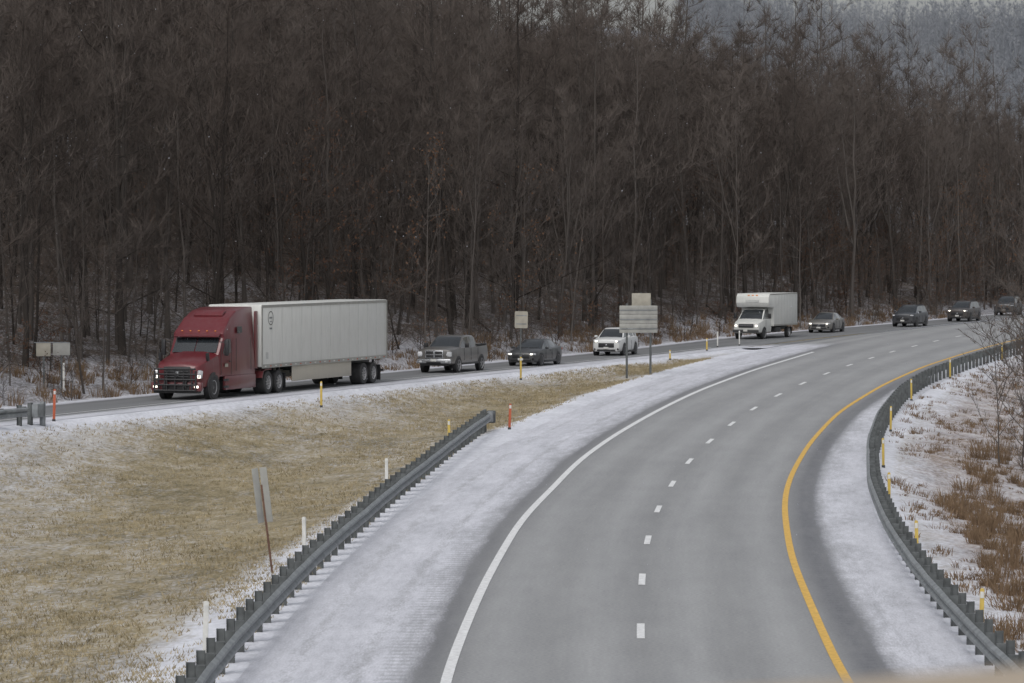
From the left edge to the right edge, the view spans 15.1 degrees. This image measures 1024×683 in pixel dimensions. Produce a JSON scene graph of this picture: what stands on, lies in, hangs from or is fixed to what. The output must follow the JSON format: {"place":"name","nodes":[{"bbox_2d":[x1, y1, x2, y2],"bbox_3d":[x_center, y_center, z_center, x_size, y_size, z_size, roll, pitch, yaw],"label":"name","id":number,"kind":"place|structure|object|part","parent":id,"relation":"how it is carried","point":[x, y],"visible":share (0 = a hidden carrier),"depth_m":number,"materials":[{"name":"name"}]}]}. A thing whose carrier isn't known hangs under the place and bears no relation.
{"place":"outdoors","nodes":[
{"label":"outdoors","id":0,"kind":"place"},
{"bbox_2d":[65,277,714,330],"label":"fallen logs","id":1,"kind":"object","parent":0,"point":[713,311],"visible":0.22,"depth_m":239.00,"materials":[{"name":"brown wood"}]},
{"bbox_2d":[0,169,1023,682],"bbox_3d":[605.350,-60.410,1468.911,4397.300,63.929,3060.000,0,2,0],"label":"ground","id":2,"kind":"structure","parent":0,"point":[938,471],"depth_m":144.88,"materials":[{"name":"white snow"}]},
{"bbox_2d":[0,405,28,425],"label":"guardrail","id":3,"kind":"object","parent":2,"relation":"on","point":[19,412],"visible":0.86,"depth_m":145.34,"materials":[{"name":"metal"}]},
{"bbox_2d":[27,402,45,425],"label":"guardrail end terminal","id":4,"kind":"object","parent":2,"relation":"on","point":[36,410],"visible":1,"depth_m":147.03,"materials":[{"name":"metal"}]},
{"bbox_2d":[34,342,69,392],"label":"traffic sign","id":5,"kind":"object","parent":2,"relation":"on","point":[61,348],"visible":0.82,"depth_m":176.07,"materials":[{"name":"metal"}]},
{"bbox_2d":[52,389,55,420],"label":"delineator post","id":6,"kind":"object","parent":2,"relation":"on","point":[54,401],"visible":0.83,"depth_m":149.60,"materials":[{"name":"plastic"}]},
{"bbox_2d":[63,363,64,393],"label":"delineator post","id":7,"kind":"object","parent":2,"relation":"on","point":[63,377],"visible":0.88,"depth_m":176.08,"materials":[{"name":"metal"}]},
{"bbox_2d":[202,601,208,652],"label":"delineator post","id":8,"kind":"object","parent":2,"relation":"on","point":[205,618],"visible":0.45,"depth_m":72.45,"materials":[{"name":"plastic"}]},
{"bbox_2d":[251,467,272,571],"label":"traffic sign","id":9,"kind":"object","parent":2,"relation":"on","point":[267,516],"visible":0.84,"depth_m":92.59,"materials":[{"name":"metal"}]},
{"bbox_2d":[302,517,305,544],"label":"delineator post","id":10,"kind":"object","parent":2,"relation":"on","point":[303,530],"visible":0.39,"depth_m":94.44,"materials":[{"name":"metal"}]},
{"bbox_2d":[320,381,322,406],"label":"delineator post","id":11,"kind":"object","parent":2,"relation":"on","point":[321,405],"visible":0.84,"depth_m":171.60,"materials":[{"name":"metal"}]},
{"bbox_2d":[175,411,490,682],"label":"guardrail","id":12,"kind":"object","parent":2,"relation":"on","point":[213,661],"visible":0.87,"depth_m":89.78,"materials":[{"name":"metal"}]},
{"bbox_2d":[0,357,710,682],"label":"median grass tufts","id":13,"kind":"object","parent":2,"relation":"on","point":[657,368],"visible":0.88,"depth_m":118.77,"materials":[{"name":"beige plant"}]},
{"bbox_2d":[385,458,387,478],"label":"delineator post","id":14,"kind":"object","parent":2,"relation":"on","point":[386,468],"visible":0.45,"depth_m":119.63,"materials":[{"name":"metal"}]},
{"bbox_2d":[0,302,949,406],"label":"roadside brush","id":15,"kind":"object","parent":2,"relation":"on","point":[700,334],"visible":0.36,"depth_m":228.94,"materials":[{"name":"brown plant"}]},
{"bbox_2d":[482,409,495,432],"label":"guardrail end terminal","id":16,"kind":"object","parent":2,"relation":"on","point":[493,415],"visible":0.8,"depth_m":155.77,"materials":[{"name":"metal"}]},
{"bbox_2d":[508,404,511,429],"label":"delineator post","id":17,"kind":"object","parent":2,"relation":"on","point":[509,420],"visible":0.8,"depth_m":156.12,"materials":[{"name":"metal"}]},
{"bbox_2d":[0,0,1023,405],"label":"forest trees","id":18,"kind":"object","parent":2,"relation":"on","point":[342,114],"visible":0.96,"depth_m":254.40,"materials":[{"name":"brown plant"}]},
{"bbox_2d":[0,312,1023,425],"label":"asphalt ramp","id":19,"kind":"structure","parent":2,"relation":"on","point":[136,401],"depth_m":202.19,"materials":[{"name":"grey asphalt"}]},
{"bbox_2d":[151,299,386,398],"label":"semi truck","id":20,"kind":"object","parent":19,"relation":"on","point":[210,356],"visible":1,"depth_m":176.29,"materials":[{"name":"red paint"}]},
{"label":"door window","id":21,"kind":"part","parent":20,"relation":"part of","materials":[{"name":"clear glass"}]},
{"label":"sleeper window","id":22,"kind":"part","parent":20,"relation":"part of","materials":[{"name":"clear glass"}]},
{"bbox_2d":[6,347,709,419],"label":"ramp edge line","id":23,"kind":"object","parent":19,"relation":"on","point":[338,385],"visible":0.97,"depth_m":184.21,"materials":[{"name":"white paint"}]},
{"bbox_2d":[417,335,487,372],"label":"pickup truck","id":24,"kind":"object","parent":19,"relation":"on","point":[454,353],"visible":1,"depth_m":204.23,"materials":[{"name":"grey paint"}]},
{"bbox_2d":[507,339,561,365],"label":"sedan car","id":25,"kind":"object","parent":19,"relation":"on","point":[539,352],"visible":0.99,"depth_m":215.03,"materials":[{"name":"grey paint"}]},
{"bbox_2d":[593,326,637,355],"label":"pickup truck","id":26,"kind":"object","parent":19,"relation":"on","point":[615,342],"visible":0.96,"depth_m":233.12,"materials":[{"name":"white paint"}]},
{"bbox_2d":[733,292,797,338],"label":"box truck","id":27,"kind":"object","parent":19,"relation":"on","point":[762,315],"visible":1,"depth_m":268.77,"materials":[{"name":"white paint"}]},
{"bbox_2d":[808,312,844,332],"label":"sedan car","id":28,"kind":"object","parent":19,"relation":"on","point":[832,322],"visible":1,"depth_m":283.40,"materials":[{"name":"beige paint"}]},
{"bbox_2d":[892,304,927,326],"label":"suv car","id":29,"kind":"object","parent":19,"relation":"on","point":[904,314],"visible":0.99,"depth_m":299.34,"materials":[{"name":"blue paint"}]},
{"bbox_2d":[947,300,980,321],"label":"suv car","id":30,"kind":"object","parent":19,"relation":"on","point":[958,310],"visible":0.96,"depth_m":315.29,"materials":[{"name":"brown paint"}]},
{"bbox_2d":[994,295,1022,314],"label":"suv car","id":31,"kind":"object","parent":19,"relation":"on","point":[1008,299],"visible":0.52,"depth_m":336.85,"materials":[{"name":"grey paint"}]},
{"bbox_2d":[519,357,521,379],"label":"delineator post","id":32,"kind":"object","parent":2,"relation":"on","point":[520,378],"visible":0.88,"depth_m":201.09,"materials":[{"name":"plastic"}]},
{"bbox_2d":[515,311,527,368],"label":"traffic sign","id":33,"kind":"object","parent":2,"relation":"on","point":[521,319],"visible":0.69,"depth_m":209.06,"materials":[{"name":"metal"}]},
{"bbox_2d":[235,318,1023,682],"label":"asphalt highway","id":34,"kind":"structure","parent":2,"relation":"on","point":[715,598],"depth_m":97.70,"materials":[{"name":"grey asphalt"}]},
{"bbox_2d":[440,352,812,682],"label":"white edge line","id":35,"kind":"object","parent":34,"relation":"on","point":[450,665],"visible":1,"depth_m":96.74,"materials":[{"name":"paint"}]},
{"bbox_2d":[637,327,1008,637],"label":"lane dash markings","id":36,"kind":"object","parent":34,"relation":"on","point":[641,626],"visible":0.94,"depth_m":103.35,"materials":[{"name":"white paint"}]},
{"bbox_2d":[745,317,1021,347],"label":"asphalt gore","id":37,"kind":"structure","parent":34,"relation":"on","point":[773,345],"depth_m":264.78,"materials":[{"name":"grey asphalt"}]},
{"bbox_2d":[782,340,1013,679],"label":"yellow edge line","id":38,"kind":"object","parent":34,"relation":"on","point":[830,649],"visible":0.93,"depth_m":98.31,"materials":[{"name":"paint"}]},
{"bbox_2d":[619,292,656,377],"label":"highway sign","id":39,"kind":"object","parent":2,"relation":"on","point":[637,316],"visible":0.94,"depth_m":205.53,"materials":[{"name":"metal"}]},
{"bbox_2d":[882,438,884,467],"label":"delineator post","id":40,"kind":"object","parent":2,"relation":"on","point":[883,460],"visible":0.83,"depth_m":140.14,"materials":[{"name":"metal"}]},
{"bbox_2d":[887,472,890,497],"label":"delineator post","id":41,"kind":"object","parent":2,"relation":"on","point":[889,481],"visible":0.43,"depth_m":118.64,"materials":[{"name":"plastic"}]},
{"bbox_2d":[889,406,891,431],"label":"delineator post","id":42,"kind":"object","parent":2,"relation":"on","point":[890,429],"visible":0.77,"depth_m":163.12,"materials":[{"name":"plastic"}]},
{"bbox_2d":[910,379,912,400],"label":"delineator post","id":43,"kind":"object","parent":2,"relation":"on","point":[911,399],"visible":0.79,"depth_m":188.11,"materials":[{"name":"plastic"}]},
{"bbox_2d":[806,666,1023,682],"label":"bridge parapet","id":44,"kind":"structure","parent":2,"relation":"on","point":[1007,675],"depth_m":3.10,"materials":[{"name":"concrete"}]},
{"bbox_2d":[914,520,918,542],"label":"delineator post","id":45,"kind":"object","parent":2,"relation":"on","point":[916,527],"visible":0.36,"depth_m":96.74,"materials":[{"name":"plastic"}]},
{"bbox_2d":[866,341,1023,667],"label":"guardrail","id":46,"kind":"object","parent":2,"relation":"on","point":[975,627],"visible":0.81,"depth_m":91.75,"materials":[{"name":"metal"}]},
{"bbox_2d":[949,359,950,376],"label":"delineator post","id":47,"kind":"object","parent":2,"relation":"on","point":[949,367],"visible":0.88,"depth_m":212.09,"materials":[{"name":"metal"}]},
{"bbox_2d":[884,355,1023,646],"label":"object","id":48,"kind":"object","parent":2,"relation":"on","point":[955,514],"visible":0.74,"depth_m":148.48,"materials":[{"name":"brown plant"}]},
{"bbox_2d":[932,486,1011,521],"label":"dry bush","id":49,"kind":"object","parent":2,"relation":"on","point":[951,500],"visible":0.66,"depth_m":122.42,"materials":[{"name":"brown plant"}]},
{"bbox_2d":[979,588,984,609],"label":"delineator post","id":50,"kind":"object","parent":2,"relation":"on","point":[982,591],"visible":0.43,"depth_m":77.14,"materials":[{"name":"plastic"}]},
{"bbox_2d":[946,474,1023,508],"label":"dry bush","id":51,"kind":"object","parent":2,"relation":"on","point":[990,495],"visible":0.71,"depth_m":135.51,"materials":[{"name":"brown plant"}]},
{"bbox_2d":[948,523,1023,544],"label":"dry bush","id":52,"kind":"object","parent":2,"relation":"on","point":[992,534],"visible":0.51,"depth_m":107.81,"materials":[{"name":"brown plant"}]},
{"bbox_2d":[955,504,1022,527],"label":"dry bush","id":53,"kind":"object","parent":2,"relation":"on","point":[971,514],"visible":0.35,"depth_m":117.37,"materials":[{"name":"brown plant"}]},
{"bbox_2d":[958,297,1023,466],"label":"bare tree","id":54,"kind":"object","parent":2,"relation":"on","point":[988,323],"visible":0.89,"depth_m":149.06,"materials":[{"name":"brown plant"}]},
{"bbox_2d":[960,456,1023,487],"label":"dry bush","id":55,"kind":"object","parent":2,"relation":"on","point":[985,477],"visible":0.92,"depth_m":142.78,"materials":[{"name":"brown plant"}]},
{"bbox_2d":[963,193,1023,385],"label":"bare tree","id":56,"kind":"object","parent":2,"relation":"on","point":[1009,308],"visible":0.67,"depth_m":178.22,"materials":[{"name":"brown plant"}]},
{"bbox_2d":[964,136,1023,411],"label":"bare tree","id":57,"kind":"object","parent":2,"relation":"on","point":[1016,161],"visible":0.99,"depth_m":143.83,"materials":[{"name":"brown plant"}]},
{"bbox_2d":[964,430,1023,466],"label":"dry bush","id":58,"kind":"object","parent":2,"relation":"on","point":[987,455],"visible":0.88,"depth_m":152.83,"materials":[{"name":"brown plant"}]},
{"bbox_2d":[964,508,1023,539],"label":"dry bush","id":59,"kind":"object","parent":2,"relation":"on","point":[993,526],"visible":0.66,"depth_m":112.73,"materials":[{"name":"brown plant"}]},
{"bbox_2d":[964,525,1023,554],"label":"dry bush","id":60,"kind":"object","parent":2,"relation":"on","point":[976,539],"visible":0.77,"depth_m":103.67,"materials":[{"name":"brown plant"}]},
{"bbox_2d":[970,499,1023,517],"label":"dry bush","id":61,"kind":"object","parent":2,"relation":"on","point":[1012,510],"visible":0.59,"depth_m":127.30,"materials":[{"name":"brown plant"}]},
{"bbox_2d":[972,534,1023,578],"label":"dry bush","id":62,"kind":"object","parent":2,"relation":"on","point":[1014,559],"visible":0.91,"depth_m":97.36,"materials":[{"name":"brown plant"}]},
{"bbox_2d":[977,567,1023,595],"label":"dry bush","id":63,"kind":"object","parent":2,"relation":"on","point":[991,578],"visible":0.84,"depth_m":91.74,"materials":[{"name":"brown plant"}]},
{"bbox_2d":[978,570,1023,611],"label":"dry bush","id":64,"kind":"object","parent":2,"relation":"on","point":[1018,591],"visible":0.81,"depth_m":88.34,"materials":[{"name":"brown plant"}]},
{"bbox_2d":[982,277,1023,455],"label":"bare tree","id":65,"kind":"object","parent":2,"relation":"on","point":[1005,312],"visible":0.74,"depth_m":155.57,"materials":[{"name":"brown plant"}]},
{"bbox_2d":[985,334,1023,456],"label":"bare tree","id":66,"kind":"object","parent":2,"relation":"on","point":[1018,347],"visible":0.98,"depth_m":137.91,"materials":[{"name":"brown plant"}]},
{"bbox_2d":[986,607,1023,651],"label":"dry bush","id":67,"kind":"object","parent":2,"relation":"on","point":[1019,626],"visible":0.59,"depth_m":79.08,"materials":[{"name":"brown plant"}]},
{"bbox_2d":[989,222,1023,285],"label":"bare tree","id":68,"kind":"object","parent":2,"relation":"on","point":[1016,249],"visible":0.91,"depth_m":146.17,"materials":[{"name":"brown plant"}]},
{"bbox_2d":[990,353,1023,468],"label":"bare tree","id":69,"kind":"object","parent":2,"relation":"on","point":[1011,413],"visible":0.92,"depth_m":149.99,"materials":[{"name":"brown plant"}]},
{"bbox_2d":[994,288,1023,414],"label":"bare tree","id":70,"kind":"object","parent":2,"relation":"on","point":[1016,336],"visible":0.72,"depth_m":170.94,"materials":[{"name":"brown plant"}]},
{"bbox_2d":[995,239,1023,364],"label":"bare tree","id":71,"kind":"object","parent":2,"relation":"on","point":[1017,318],"visible":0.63,"depth_m":165.45,"materials":[{"name":"brown plant"}]},
{"bbox_2d":[998,291,1022,342],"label":"bare tree","id":72,"kind":"object","parent":2,"relation":"on","point":[1013,315],"visible":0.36,"depth_m":206.05,"materials":[{"name":"brown plant"}]},
{"bbox_2d":[1001,214,1023,345],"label":"bare tree","id":73,"kind":"object","parent":2,"relation":"on","point":[1015,254],"visible":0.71,"depth_m":221.66,"materials":[{"name":"brown plant"}]},
{"bbox_2d":[1003,427,1023,489],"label":"bare tree","id":74,"kind":"object","parent":2,"relation":"on","point":[1020,461],"visible":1,"depth_m":131.10,"materials":[{"name":"brown plant"}]},
{"bbox_2d":[1009,260,1023,354],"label":"bare tree","id":75,"kind":"object","parent":2,"relation":"on","point":[1015,302],"visible":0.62,"depth_m":196.83,"materials":[{"name":"brown plant"}]},
{"bbox_2d":[17,26,1023,233],"bbox_3d":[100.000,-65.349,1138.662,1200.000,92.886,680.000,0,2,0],"label":"distant hill","id":76,"kind":"structure","parent":0,"point":[943,78],"depth_m":1088.15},
{"bbox_2d":[667,0,1023,144],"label":"distant trees","id":77,"kind":"object","parent":76,"relation":"on","point":[1006,44],"visible":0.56,"depth_m":1091.73,"materials":[{"name":"grey plant"}]},
{"bbox_2d":[17,9,1023,603],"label":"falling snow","id":78,"kind":"structure","parent":0,"point":[483,221],"depth_m":88.08,"materials":[{"name":"white snow"}]},
{"bbox_2d":[252,0,1023,64],"label":"sky","id":79,"kind":"structure","parent":0,"point":[912,3],"materials":[{"name":"grey"}]}
]}

